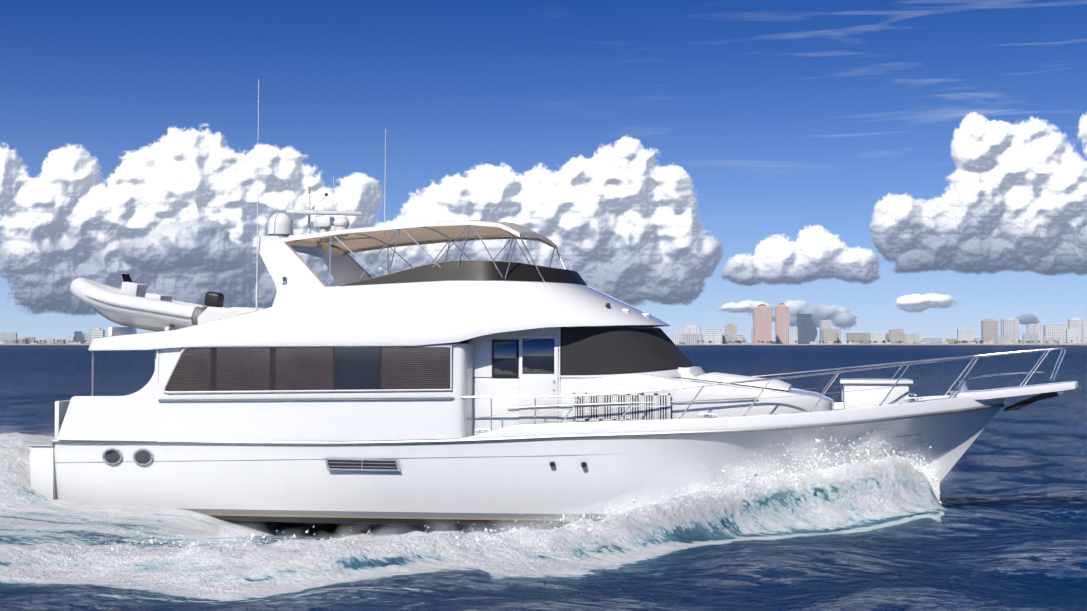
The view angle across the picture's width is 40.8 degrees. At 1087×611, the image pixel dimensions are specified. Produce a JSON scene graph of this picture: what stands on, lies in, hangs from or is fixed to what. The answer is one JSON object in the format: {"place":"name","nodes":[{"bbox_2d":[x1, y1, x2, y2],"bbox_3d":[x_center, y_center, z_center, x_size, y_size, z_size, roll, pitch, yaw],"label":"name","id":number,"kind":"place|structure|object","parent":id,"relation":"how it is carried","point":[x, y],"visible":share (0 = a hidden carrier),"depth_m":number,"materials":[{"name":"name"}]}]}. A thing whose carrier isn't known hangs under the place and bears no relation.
{"place":"outdoors","nodes":[
{"label":"outdoors","id":0,"kind":"place"},
{"bbox_2d":[120,218,247,273],"bbox_3d":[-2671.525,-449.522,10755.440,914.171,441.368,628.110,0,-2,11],"label":"cloud","id":1,"kind":"structure","parent":0,"point":[208,245],"depth_m":10603.55,"materials":[{"name":"white"}]},
{"bbox_2d":[0,124,392,315],"bbox_3d":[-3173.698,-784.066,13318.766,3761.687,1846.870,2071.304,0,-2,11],"label":"cloud","id":2,"kind":"structure","parent":0,"point":[66,220],"depth_m":13152.45,"materials":[{"name":"white"}]},
{"bbox_2d":[0,345,1086,610],"bbox_3d":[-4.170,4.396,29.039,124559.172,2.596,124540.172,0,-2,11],"label":"sea","id":3,"kind":"structure","parent":0,"point":[1004,527],"depth_m":27.22,"materials":[{"name":"liquid"}]},
{"bbox_2d":[2,399,940,565],"bbox_3d":[-4.151,3.328,32.571,25.683,2.518,20.612,0,-2,11],"label":"spray","id":4,"kind":"object","parent":3,"relation":"on","point":[937,490],"visible":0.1,"depth_m":30.25,"materials":[{"name":"white liquid"}]},
{"bbox_2d":[0,397,968,549],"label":"spray mist","id":5,"kind":"structure","parent":3,"relation":"on","point":[876,454],"depth_m":31.00,"materials":[{"name":"white liquid"}]},
{"bbox_2d":[28,80,1077,534],"bbox_3d":[0.142,0.165,35.425,24.260,10.950,6.214,0,-2,11],"label":"yacht","id":6,"kind":"object","parent":3,"relation":"on","point":[460,394],"visible":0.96,"depth_m":33.20,"materials":[{"name":"paint"}]},
{"bbox_2d":[0,344,1086,344],"bbox_3d":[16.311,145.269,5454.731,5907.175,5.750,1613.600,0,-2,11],"label":"shore land","id":7,"kind":"structure","parent":0,"point":[731,344],"depth_m":5161.21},
{"bbox_2d":[0,303,1086,343],"bbox_3d":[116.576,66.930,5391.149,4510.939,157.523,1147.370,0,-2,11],"label":"skyline","id":8,"kind":"structure","parent":7,"relation":"on","point":[1073,329],"depth_m":5364.47,"materials":[{"name":"concrete"}]},
{"bbox_2d":[6,340,1086,343],"bbox_3d":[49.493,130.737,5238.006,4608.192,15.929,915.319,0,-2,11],"label":"shore trees","id":9,"kind":"object","parent":7,"relation":"on","point":[963,341],"visible":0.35,"depth_m":5220.12,"materials":[{"name":"green plant"}]},
{"bbox_2d":[0,0,1086,343],"label":"sky","id":10,"kind":"structure","parent":0,"point":[786,117],"materials":[{"name":"blue"}]},
{"bbox_2d":[378,137,723,306],"bbox_3d":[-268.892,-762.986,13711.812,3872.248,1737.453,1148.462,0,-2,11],"label":"cloud","id":11,"kind":"structure","parent":0,"point":[621,221],"depth_m":13585.89,"materials":[{"name":"white"}]},
{"bbox_2d":[720,225,879,285],"bbox_3d":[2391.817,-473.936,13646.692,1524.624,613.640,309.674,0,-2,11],"label":"cloud","id":12,"kind":"structure","parent":0,"point":[816,253],"depth_m":13567.88,"materials":[{"name":"white"}]},
{"bbox_2d":[719,293,1038,328],"bbox_3d":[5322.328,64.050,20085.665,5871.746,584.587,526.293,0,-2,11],"label":"cloud","id":13,"kind":"structure","parent":0,"point":[844,318],"depth_m":20496.16,"materials":[{"name":"white"}]},
{"bbox_2d":[868,112,1086,275],"bbox_3d":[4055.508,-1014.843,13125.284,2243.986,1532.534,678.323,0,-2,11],"label":"cloud","id":14,"kind":"structure","parent":0,"point":[1013,198],"depth_m":12978.88,"materials":[{"name":"white"}]},
{"bbox_2d":[1066,114,1086,249],"bbox_3d":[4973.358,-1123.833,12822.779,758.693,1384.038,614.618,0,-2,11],"label":"cloud","id":15,"kind":"structure","parent":0,"point":[1082,136],"depth_m":12800.31,"materials":[{"name":"white"}]}
]}

